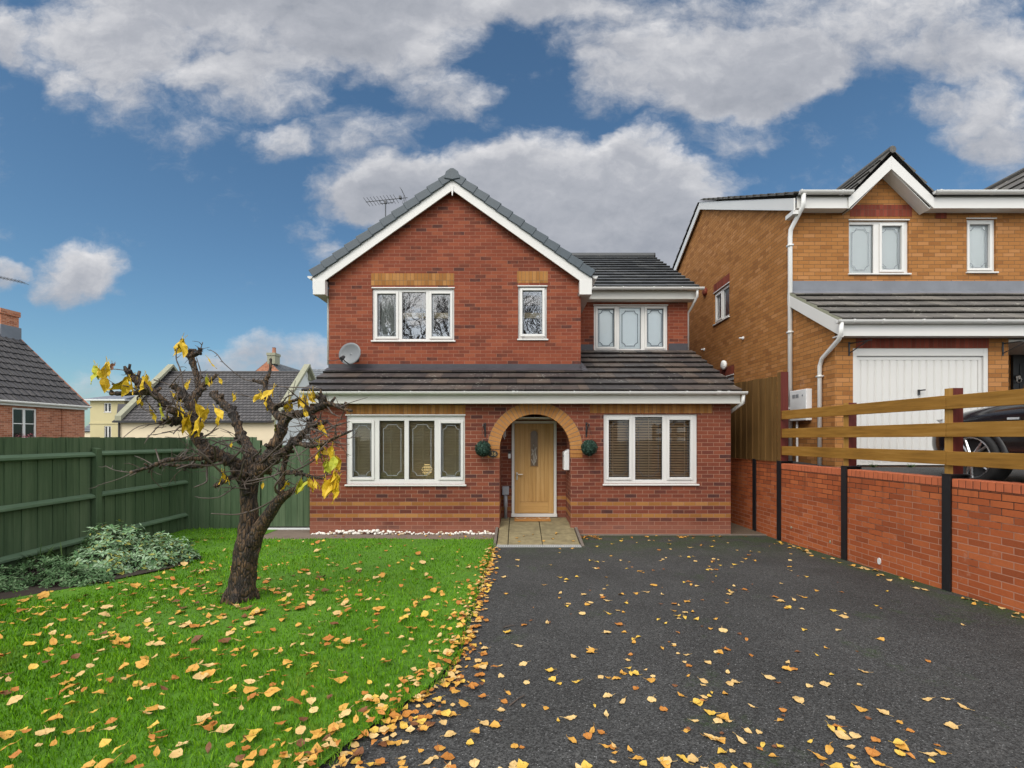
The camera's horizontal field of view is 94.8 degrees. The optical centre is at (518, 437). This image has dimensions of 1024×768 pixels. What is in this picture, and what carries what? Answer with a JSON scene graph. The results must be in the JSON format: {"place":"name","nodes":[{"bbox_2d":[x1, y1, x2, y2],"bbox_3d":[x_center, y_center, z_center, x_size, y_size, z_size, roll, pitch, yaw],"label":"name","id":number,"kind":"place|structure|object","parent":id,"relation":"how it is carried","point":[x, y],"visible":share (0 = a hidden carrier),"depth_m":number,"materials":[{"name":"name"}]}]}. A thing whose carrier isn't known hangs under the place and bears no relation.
{"place":"outdoors","nodes":[
{"label":"outdoors","id":0,"kind":"place"},
{"bbox_2d":[0,556,202,599],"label":"soil bed","id":1,"kind":"object","parent":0,"point":[31,590],"visible":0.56,"depth_m":5.35,"materials":[{"name":"soil"}]},
{"bbox_2d":[20,543,59,568],"bbox_3d":[-6.246,1.589,6.203,0.783,0.374,0.482,0,0,0],"label":"strap plant","id":2,"kind":"object","parent":1,"relation":"on","point":[50,550],"visible":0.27,"depth_m":6.21,"materials":[{"name":"green plant"}]},
{"bbox_2d":[0,553,114,591],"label":"shrub","id":3,"kind":"object","parent":1,"relation":"on","point":[57,572],"visible":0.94,"depth_m":5.50,"materials":[{"name":"green plant"}]},
{"bbox_2d":[40,541,75,561],"bbox_3d":[-6.083,1.594,6.388,0.775,0.379,0.470,0,0,0],"label":"strap plant","id":4,"kind":"object","parent":1,"relation":"on","point":[61,553],"visible":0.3,"depth_m":6.39,"materials":[{"name":"green plant"}]},
{"bbox_2d":[65,519,200,577],"bbox_3d":[-5.256,1.472,6.314,1.344,0.735,1.339,0,0,0],"label":"sage shrub","id":5,"kind":"object","parent":1,"relation":"on","point":[112,554],"visible":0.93,"depth_m":6.23,"materials":[{"name":"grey plant"}]},
{"bbox_2d":[163,529,274,538],"bbox_3d":[-5.733,1.813,8.975,1.966,0.004,1.050,0,0,0],"label":"lawn corner","id":6,"kind":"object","parent":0,"point":[194,535],"visible":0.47,"depth_m":8.93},
{"bbox_2d":[188,437,261,528],"bbox_3d":[-5.882,0.916,9.445,1.459,1.867,0.090,0,0,0],"label":"corner fence","id":7,"kind":"object","parent":6,"relation":"on","point":[204,509],"visible":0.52,"depth_m":9.41,"materials":[{"name":"wood"}]},
{"bbox_2d":[0,527,495,767],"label":"lawn","id":8,"kind":"structure","parent":0,"point":[457,578],"depth_m":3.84,"materials":[{"name":"plant"}]},
{"bbox_2d":[0,729,20,739],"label":"fallen leaf","id":9,"kind":"object","parent":8,"relation":"on","point":[5,733],"visible":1,"depth_m":2.54,"materials":[{"name":"plant"}]},
{"bbox_2d":[6,691,27,704],"bbox_3d":[-3.094,1.609,2.912,0.068,0.013,0.106,17,27,23],"label":"fallen leaf","id":10,"kind":"object","parent":8,"relation":"on","point":[14,699],"visible":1,"depth_m":2.90,"materials":[{"name":"plant"}]},
{"bbox_2d":[37,591,49,596],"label":"fallen leaf","id":11,"kind":"object","parent":8,"relation":"on","point":[45,594],"visible":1,"depth_m":5.02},
{"bbox_2d":[35,725,55,735],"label":"fallen leaf","id":12,"kind":"object","parent":8,"relation":"on","point":[45,731],"visible":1,"depth_m":2.56,"materials":[{"name":"plant"}]},
{"bbox_2d":[49,634,56,644],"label":"fallen leaf","id":13,"kind":"object","parent":8,"relation":"on","point":[53,640],"visible":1,"depth_m":3.79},
{"bbox_2d":[46,709,62,721],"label":"fallen leaf","id":14,"kind":"object","parent":8,"relation":"on","point":[58,715],"visible":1,"depth_m":2.69,"materials":[{"name":"plant"}]},
{"bbox_2d":[99,739,111,746],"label":"fallen leaf","id":15,"kind":"object","parent":8,"relation":"on","point":[103,742],"visible":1,"depth_m":2.49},
{"bbox_2d":[96,753,121,767],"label":"fallen leaf","id":16,"kind":"object","parent":8,"relation":"on","point":[103,763],"visible":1,"depth_m":2.31,"materials":[{"name":"plant"}]},
{"bbox_2d":[121,754,135,763],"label":"fallen leaf","id":17,"kind":"object","parent":8,"relation":"on","point":[131,757],"visible":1,"depth_m":2.37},
{"bbox_2d":[135,659,148,668],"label":"fallen leaf","id":18,"kind":"object","parent":8,"relation":"on","point":[141,663],"visible":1,"depth_m":3.38,"materials":[{"name":"plant"}]},
{"bbox_2d":[144,704,158,712],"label":"fallen leaf","id":19,"kind":"object","parent":8,"relation":"on","point":[154,707],"visible":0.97,"depth_m":2.82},
{"bbox_2d":[153,746,159,759],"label":"fallen leaf","id":20,"kind":"object","parent":8,"relation":"on","point":[156,752],"visible":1,"depth_m":2.41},
{"bbox_2d":[169,748,182,757],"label":"fallen leaf","id":21,"kind":"object","parent":8,"relation":"on","point":[176,753],"visible":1,"depth_m":2.40,"materials":[{"name":"plant"}]},
{"bbox_2d":[186,659,200,672],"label":"fallen leaf","id":22,"kind":"object","parent":8,"relation":"on","point":[194,667],"visible":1,"depth_m":3.33,"materials":[{"name":"plant"}]},
{"bbox_2d":[191,635,202,642],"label":"fallen leaf","id":23,"kind":"object","parent":8,"relation":"on","point":[197,637],"visible":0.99,"depth_m":3.83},
{"bbox_2d":[193,672,208,680],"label":"fallen leaf","id":24,"kind":"object","parent":8,"relation":"on","point":[198,675],"visible":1,"depth_m":3.20,"materials":[{"name":"plant"}]},
{"bbox_2d":[197,713,213,721],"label":"fallen leaf","id":25,"kind":"object","parent":8,"relation":"on","point":[205,716],"visible":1,"depth_m":2.72,"materials":[{"name":"plant"}]},
{"bbox_2d":[200,669,215,677],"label":"fallen leaf","id":26,"kind":"object","parent":8,"relation":"on","point":[210,672],"visible":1,"depth_m":3.25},
{"bbox_2d":[210,723,235,732],"bbox_3d":[-1.635,1.609,2.603,0.082,0.019,0.098,0,0,13],"label":"fallen leaf","id":27,"kind":"object","parent":8,"relation":"on","point":[225,728],"visible":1,"depth_m":2.62,"materials":[{"name":"plant"}]},
{"bbox_2d":[90,334,367,604],"bbox_3d":[-2.714,0.380,4.795,2.529,2.885,1.337,0,0,0],"label":"cherry tree","id":28,"kind":"object","parent":8,"relation":"on","point":[251,469],"visible":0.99,"depth_m":4.74,"materials":[{"name":"brown plant"}]},
{"bbox_2d":[242,757,253,767],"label":"fallen leaf","id":29,"kind":"object","parent":8,"relation":"on","point":[247,764],"visible":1,"depth_m":2.31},
{"bbox_2d":[242,746,259,759],"bbox_3d":[-1.340,1.589,2.370,0.066,0.022,0.097,-15,3,38],"label":"fallen leaf","id":30,"kind":"object","parent":8,"relation":"on","point":[252,754],"visible":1,"depth_m":2.37,"materials":[{"name":"plant"}]},
{"bbox_2d":[243,686,258,693],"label":"fallen leaf","id":31,"kind":"object","parent":8,"relation":"on","point":[247,689],"visible":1,"depth_m":3.01,"materials":[{"name":"plant"}]},
{"bbox_2d":[248,729,261,734],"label":"fallen leaf","id":32,"kind":"object","parent":8,"relation":"on","point":[254,731],"visible":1,"depth_m":2.58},
{"bbox_2d":[258,687,281,696],"bbox_3d":[-1.575,1.610,2.991,0.108,0.018,0.086,0,0,19],"label":"fallen leaf","id":33,"kind":"object","parent":8,"relation":"on","point":[268,693],"visible":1,"depth_m":2.99,"materials":[{"name":"plant"}]},
{"bbox_2d":[295,722,305,734],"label":"fallen leaf","id":34,"kind":"object","parent":8,"relation":"on","point":[300,729],"visible":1,"depth_m":2.58,"materials":[{"name":"plant"}]},
{"bbox_2d":[306,695,315,704],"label":"fallen leaf","id":35,"kind":"object","parent":8,"relation":"on","point":[312,699],"visible":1,"depth_m":2.90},
{"bbox_2d":[331,676,348,682],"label":"fallen leaf","id":36,"kind":"object","parent":8,"relation":"on","point":[339,679],"visible":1,"depth_m":3.16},
{"bbox_2d":[339,702,349,710],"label":"fallen leaf","id":37,"kind":"object","parent":8,"relation":"on","point":[344,706],"visible":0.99,"depth_m":2.81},
{"bbox_2d":[339,636,350,643],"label":"fallen leaf","id":38,"kind":"object","parent":8,"relation":"on","point":[346,640],"visible":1,"depth_m":3.82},
{"bbox_2d":[339,706,351,718],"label":"fallen leaf","id":39,"kind":"object","parent":8,"relation":"on","point":[345,712],"visible":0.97,"depth_m":2.76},
{"bbox_2d":[189,488,514,539],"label":"ground","id":40,"kind":"structure","parent":0,"point":[309,526],"depth_m":10.09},
{"bbox_2d":[0,308,91,437],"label":"orange brick house","id":41,"kind":"structure","parent":40,"relation":"on","point":[38,394],"depth_m":20.61,"materials":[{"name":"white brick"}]},
{"bbox_2d":[12,407,35,437],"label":"window","id":42,"kind":"structure","parent":41,"relation":"in","point":[23,419],"depth_m":19.82,"materials":[{"name":"white plastic"}]},
{"bbox_2d":[85,424,89,436],"bbox_3d":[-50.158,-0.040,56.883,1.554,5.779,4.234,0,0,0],"label":"slate roof house","id":43,"kind":"structure","parent":40,"relation":"on","point":[87,431],"depth_m":55.00,"materials":[{"name":"paint"}]},
{"bbox_2d":[0,437,191,574],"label":"green fence","id":44,"kind":"object","parent":40,"relation":"on","point":[49,498],"visible":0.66,"depth_m":6.97,"materials":[{"name":"wood"}]},
{"bbox_2d":[84,395,135,437],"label":"yellow house","id":45,"kind":"structure","parent":40,"relation":"on","point":[104,410],"depth_m":37.00,"materials":[{"name":"white paint"}]},
{"bbox_2d":[103,403,110,412],"bbox_3d":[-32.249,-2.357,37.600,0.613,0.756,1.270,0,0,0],"label":"window","id":46,"kind":"structure","parent":45,"relation":"in","point":[107,406],"depth_m":37.03,"materials":[{"name":"white plastic"}]},
{"bbox_2d":[105,426,110,436],"bbox_3d":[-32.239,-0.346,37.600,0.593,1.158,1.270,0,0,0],"label":"window","id":47,"kind":"structure","parent":45,"relation":"in","point":[107,428],"depth_m":37.05,"materials":[{"name":"white plastic"}]},
{"bbox_2d":[112,364,315,444],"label":"cream house","id":48,"kind":"structure","parent":40,"relation":"on","point":[130,415],"depth_m":36.62,"materials":[{"name":"tile"}]},
{"bbox_2d":[256,347,324,376],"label":"gabled house","id":49,"kind":"structure","parent":40,"relation":"on","point":[274,356],"depth_m":58.41,"materials":[{"name":"orange brick"}]},
{"bbox_2d":[299,168,747,533],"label":"brick house","id":50,"kind":"structure","parent":40,"relation":"on","point":[461,310],"depth_m":9.66,"materials":[{"name":"red brick"}]},
{"bbox_2d":[261,445,309,525],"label":"green gate","id":51,"kind":"structure","parent":50,"relation":"attached to","point":[294,509],"depth_m":9.43,"materials":[{"name":"wood"}]},
{"bbox_2d":[329,343,360,364],"bbox_3d":[-3.530,-1.707,9.686,0.517,0.458,0.986,0,0,-35],"label":"satellite dish","id":52,"kind":"object","parent":50,"relation":"attached to","point":[349,353],"visible":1,"depth_m":9.58,"materials":[{"name":"grey metal"}]},
{"bbox_2d":[363,189,407,215],"bbox_3d":[-3.525,-5.403,12.600,1.134,2.485,0.323,0,0,0],"label":"tv aerial","id":53,"kind":"object","parent":50,"relation":"attached to","point":[386,201],"visible":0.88,"depth_m":12.59,"materials":[{"name":"metal"}]},
{"bbox_2d":[344,414,465,485],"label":"window","id":54,"kind":"structure","parent":50,"relation":"in","point":[391,449],"depth_m":9.09,"materials":[{"name":"white plastic"}]},
{"bbox_2d":[371,287,455,341],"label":"window","id":55,"kind":"structure","parent":50,"relation":"in","point":[399,315],"depth_m":10.01,"materials":[{"name":"white plastic"}]},
{"bbox_2d":[483,423,485,436],"bbox_3d":[-0.638,-0.151,8.857,0.030,0.263,0.191,0,0,7],"label":"hanging bracket","id":56,"kind":"object","parent":50,"relation":"attached to","point":[484,425],"visible":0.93,"depth_m":8.94,"materials":[{"name":"black metal"}]},
{"bbox_2d":[475,427,490,456],"bbox_3d":[-0.657,0.070,8.781,0.318,0.588,0.324,0,0,0],"label":"topiary ball","id":57,"kind":"object","parent":56,"relation":"hanging from","point":[482,448],"visible":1,"depth_m":8.69,"materials":[{"name":"green plant"}]},
{"bbox_2d":[517,285,547,339],"bbox_3d":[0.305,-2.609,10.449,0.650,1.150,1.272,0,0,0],"label":"window","id":58,"kind":"structure","parent":50,"relation":"in","point":[532,299],"depth_m":9.91,"materials":[{"name":"white plastic"}]},
{"bbox_2d":[511,421,556,516],"bbox_3d":[0.333,0.647,9.815,0.953,1.995,0.130,0,0,0],"label":"front door","id":59,"kind":"structure","parent":50,"relation":"in","point":[535,441],"depth_m":9.81,"materials":[{"name":"brown wood"}]},
{"bbox_2d":[563,449,568,469],"bbox_3d":[0.945,0.428,9.340,0.103,0.404,0.320,0,0,0],"label":"letter box","id":60,"kind":"object","parent":50,"relation":"attached to","point":[565,459],"visible":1,"depth_m":9.18,"materials":[{"name":"white plastic"}]},
{"bbox_2d":[593,304,667,349],"bbox_3d":[2.685,-2.619,11.271,1.782,1.112,0.111,0,0,0],"label":"window","id":61,"kind":"structure","parent":50,"relation":"in","point":[616,326],"depth_m":11.32,"materials":[{"name":"white plastic"}]},
{"bbox_2d":[603,414,699,485],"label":"window","id":62,"kind":"structure","parent":50,"relation":"in","point":[640,449],"depth_m":9.08,"materials":[{"name":"white plastic"}]},
{"bbox_2d":[493,527,583,545],"bbox_3d":[0.347,1.796,8.435,1.544,0.208,1.010,0,0,0],"label":"path edging","id":63,"kind":"object","parent":40,"relation":"on","point":[579,538],"visible":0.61,"depth_m":8.44,"materials":[{"name":"concrete"}]},
{"bbox_2d":[496,545,581,546],"bbox_3d":[0.348,1.848,7.930,1.426,0.064,0.130,0,0,0],"label":"drain channel","id":64,"kind":"object","parent":40,"relation":"on","point":[538,546],"visible":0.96,"depth_m":7.87,"materials":[{"name":"black plastic"}]},
{"bbox_2d":[580,534,766,535],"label":"kerb","id":65,"kind":"structure","parent":40,"relation":"on","point":[674,534],"depth_m":8.91,"materials":[{"name":"concrete"}]},
{"bbox_2d":[731,522,762,533],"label":"gravel","id":66,"kind":"structure","parent":40,"relation":"on","point":[737,529],"depth_m":9.29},
{"bbox_2d":[731,458,1023,612],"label":"retaining wall","id":67,"kind":"structure","parent":40,"relation":"on","point":[961,534],"depth_m":6.02,"materials":[{"name":"orange brick"}]},
{"bbox_2d":[731,372,787,460],"bbox_3d":[4.547,-0.450,12.001,0.178,1.764,7.109,0,0,-4],"label":"closeboard fence","id":68,"kind":"object","parent":67,"relation":"on","point":[758,424],"visible":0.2,"depth_m":9.04,"materials":[{"name":"brown wood"}]},
{"bbox_2d":[782,388,1023,473],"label":"rail fence","id":69,"kind":"object","parent":67,"relation":"on","point":[954,429],"visible":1,"depth_m":5.67,"materials":[{"name":"brown wood"}]},
{"bbox_2d":[263,530,493,538],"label":"path","id":70,"kind":"structure","parent":0,"point":[295,534],"depth_m":8.68,"materials":[{"name":"concrete"}]},
{"bbox_2d":[267,528,309,529],"bbox_3d":[-4.490,1.808,9.350,1.020,0.025,0.100,0,0,0],"label":"gate threshold","id":71,"kind":"object","parent":70,"relation":"on","point":[288,529],"visible":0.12,"depth_m":9.30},
{"bbox_2d":[0,0,1023,426],"label":"sky","id":72,"kind":"structure","parent":0,"point":[170,169],"materials":[{"name":"blue"}]},
{"bbox_2d":[497,517,579,544],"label":"entrance path","id":73,"kind":"structure","parent":0,"point":[524,531],"depth_m":8.67,"materials":[{"name":"stone"}]},
{"bbox_2d":[502,486,508,518],"bbox_3d":[-0.258,1.341,9.700,0.136,0.678,0.120,0,0,0],"label":"meter post","id":74,"kind":"object","parent":73,"relation":"on","point":[505,491],"visible":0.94,"depth_m":9.66,"materials":[{"name":"grey plastic"}]},
{"bbox_2d":[514,517,550,520],"bbox_3d":[0.289,1.647,9.530,0.723,0.018,0.380,0,0,0],"label":"doormat","id":75,"kind":"object","parent":73,"relation":"on","point":[532,519],"visible":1,"depth_m":9.45,"materials":[{"name":"fabric"}]},
{"bbox_2d":[318,536,1023,767],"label":"driveway","id":76,"kind":"structure","parent":0,"point":[976,663],"depth_m":3.49,"materials":[{"name":"asphalt"}]},
{"bbox_2d":[350,757,359,763],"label":"fallen leaf","id":77,"kind":"object","parent":76,"relation":"on","point":[355,760],"visible":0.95,"depth_m":2.42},
{"bbox_2d":[353,746,363,756],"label":"fallen leaf","id":78,"kind":"object","parent":76,"relation":"on","point":[359,751],"visible":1,"depth_m":2.44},
{"bbox_2d":[401,710,411,716],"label":"fallen leaf","id":79,"kind":"object","parent":76,"relation":"on","point":[406,713],"visible":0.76,"depth_m":2.85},
{"bbox_2d":[440,709,450,716],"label":"fallen leaf","id":80,"kind":"object","parent":76,"relation":"on","point":[447,712],"visible":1,"depth_m":2.82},
{"bbox_2d":[439,751,455,759],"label":"fallen leaf","id":81,"kind":"object","parent":76,"relation":"on","point":[447,756],"visible":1,"depth_m":2.45,"materials":[{"name":"plant"}]},
{"bbox_2d":[444,730,456,736],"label":"fallen leaf","id":82,"kind":"object","parent":76,"relation":"on","point":[448,733],"visible":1,"depth_m":2.65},
{"bbox_2d":[469,758,479,767],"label":"fallen leaf","id":83,"kind":"object","parent":76,"relation":"on","point":[474,762],"visible":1,"depth_m":2.40,"materials":[{"name":"plant"}]},
{"bbox_2d":[487,720,499,727],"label":"fallen leaf","id":84,"kind":"object","parent":76,"relation":"on","point":[494,723],"visible":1,"depth_m":2.73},
{"bbox_2d":[0,532,1023,767],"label":"fallen leaves","id":85,"kind":"object","parent":76,"relation":"on","point":[238,758],"depth_m":3.52,"materials":[{"name":"plant"}]},
{"bbox_2d":[517,759,528,767],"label":"fallen leaf","id":86,"kind":"object","parent":76,"relation":"on","point":[521,764],"visible":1,"depth_m":2.38,"materials":[{"name":"plant"}]},
{"bbox_2d":[581,760,591,767],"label":"fallen leaf","id":87,"kind":"object","parent":76,"relation":"on","point":[585,764],"visible":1,"depth_m":2.39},
{"bbox_2d":[659,757,669,767],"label":"fallen leaf","id":88,"kind":"object","parent":76,"relation":"on","point":[664,762],"visible":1,"depth_m":2.39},
{"bbox_2d":[687,753,700,761],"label":"fallen leaf","id":89,"kind":"object","parent":76,"relation":"on","point":[691,757],"visible":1,"depth_m":2.44,"materials":[{"name":"plant"}]},
{"bbox_2d":[716,712,728,719],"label":"fallen leaf","id":90,"kind":"object","parent":76,"relation":"on","point":[725,716],"visible":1,"depth_m":2.82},
{"bbox_2d":[792,696,803,704],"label":"fallen leaf","id":91,"kind":"object","parent":76,"relation":"on","point":[799,699],"visible":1,"depth_m":3.01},
{"bbox_2d":[825,742,833,754],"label":"fallen leaf","id":92,"kind":"object","parent":76,"relation":"on","point":[829,749],"visible":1,"depth_m":2.50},
{"bbox_2d":[825,762,842,767],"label":"fallen leaf","id":93,"kind":"object","parent":76,"relation":"on","point":[836,765],"visible":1,"depth_m":2.37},
{"bbox_2d":[828,727,850,739],"bbox_3d":[1.800,1.656,2.634,0.090,0.024,0.074,0,0,8],"label":"fallen leaf","id":94,"kind":"object","parent":76,"relation":"on","point":[841,734],"visible":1,"depth_m":2.63,"materials":[{"name":"plant"}]},
{"bbox_2d":[849,732,860,737],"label":"fallen leaf","id":95,"kind":"object","parent":76,"relation":"on","point":[854,735],"visible":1,"depth_m":2.63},
{"bbox_2d":[865,746,880,756],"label":"fallen leaf","id":96,"kind":"object","parent":76,"relation":"on","point":[871,752],"visible":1,"depth_m":2.48,"materials":[{"name":"plant"}]},
{"bbox_2d":[894,740,908,750],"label":"fallen leaf","id":97,"kind":"object","parent":76,"relation":"on","point":[904,746],"visible":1,"depth_m":2.53,"materials":[{"name":"plant"}]},
{"bbox_2d":[944,721,961,728],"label":"fallen leaf","id":98,"kind":"object","parent":76,"relation":"on","point":[950,724],"visible":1,"depth_m":2.73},
{"bbox_2d":[793,461,1023,482],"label":"neighbour driveway","id":99,"kind":"structure","parent":0,"point":[1016,475],"depth_m":7.58,"materials":[{"name":"concrete"}]},
{"bbox_2d":[932,385,1023,480],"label":"parked car","id":100,"kind":"object","parent":99,"relation":"on","point":[999,444],"visible":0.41,"depth_m":5.72,"materials":[{"name":"black paint"}]},
{"label":"fallen leaf","id":101,"kind":"object","parent":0,"visible":0},
{"bbox_2d":[328,718,338,734],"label":"fallen leaf","id":102,"kind":"object","parent":101,"relation":"on","point":[333,725],"visible":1,"depth_m":2.60,"materials":[{"name":"plant"}]},
{"label":"neighbour ground","id":103,"kind":"structure","parent":0,"visible":0},
{"bbox_2d":[672,146,1023,466],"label":"honey brick house","id":104,"kind":"structure","parent":103,"relation":"on","point":[904,266],"depth_m":9.28,"materials":[{"name":"orange brick"}]},
{"bbox_2d":[713,282,729,325],"bbox_3d":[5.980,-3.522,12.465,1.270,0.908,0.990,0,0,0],"label":"window","id":105,"kind":"structure","parent":104,"relation":"in","point":[721,297],"depth_m":12.48,"materials":[{"name":"white plastic"}]},
{"bbox_2d":[720,360,726,369],"bbox_3d":[5.321,-1.880,12.200,0.098,0.250,0.250,0,0,0],"label":"wall light","id":106,"kind":"object","parent":104,"relation":"attached to","point":[723,365],"visible":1,"depth_m":12.13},
{"bbox_2d":[790,389,811,461],"bbox_3d":[5.321,-0.215,8.880,0.118,1.370,0.520,0,0,0],"label":"meter cupboard","id":107,"kind":"object","parent":104,"relation":"attached to","point":[801,399],"visible":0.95,"depth_m":8.79,"materials":[{"name":"white plastic"}]},
{"bbox_2d":[848,339,871,355],"bbox_3d":[5.705,-1.509,7.862,0.027,0.235,0.340,0,0,-34],"label":"basket bracket","id":108,"kind":"object","parent":104,"relation":"attached to","point":[849,343],"visible":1,"depth_m":7.93,"materials":[{"name":"black metal"}]},
{"bbox_2d":[848,219,911,274],"bbox_3d":[7.119,-3.758,9.321,1.231,1.098,0.132,0,0,0],"label":"window","id":109,"kind":"structure","parent":104,"relation":"in","point":[875,248],"depth_m":9.37,"materials":[{"name":"white plastic"}]},
{"bbox_2d":[853,348,987,464],"bbox_3d":[6.839,-0.513,8.029,2.304,2.017,0.122,0,0,0],"label":"garage door","id":110,"kind":"structure","parent":104,"relation":"in","point":[879,374],"depth_m":8.03,"materials":[{"name":"white metal"}]},
{"bbox_2d":[966,218,998,272],"bbox_3d":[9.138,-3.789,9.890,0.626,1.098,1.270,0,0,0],"label":"window","id":111,"kind":"structure","parent":104,"relation":"in","point":[980,233],"depth_m":9.35,"materials":[{"name":"white plastic"}]},
{"bbox_2d":[1002,341,1023,355],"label":"basket bracket","id":112,"kind":"object","parent":104,"relation":"attached to","point":[1003,343],"visible":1,"depth_m":7.95,"materials":[{"name":"black metal"}]},
{"bbox_2d":[1011,355,1023,389],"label":"front door","id":113,"kind":"structure","parent":104,"relation":"in","point":[1017,361],"depth_m":9.24,"materials":[{"name":"metal"}]},
{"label":"bracket","id":114,"kind":"object","parent":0,"visible":0},
{"bbox_2d":[581,426,597,455],"bbox_3d":[1.327,0.058,8.778,0.325,0.583,0.320,0,0,0],"label":"topiary ball","id":115,"kind":"object","parent":114,"relation":"hanging from","point":[589,447],"visible":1,"depth_m":8.70,"materials":[{"name":"green plant"}]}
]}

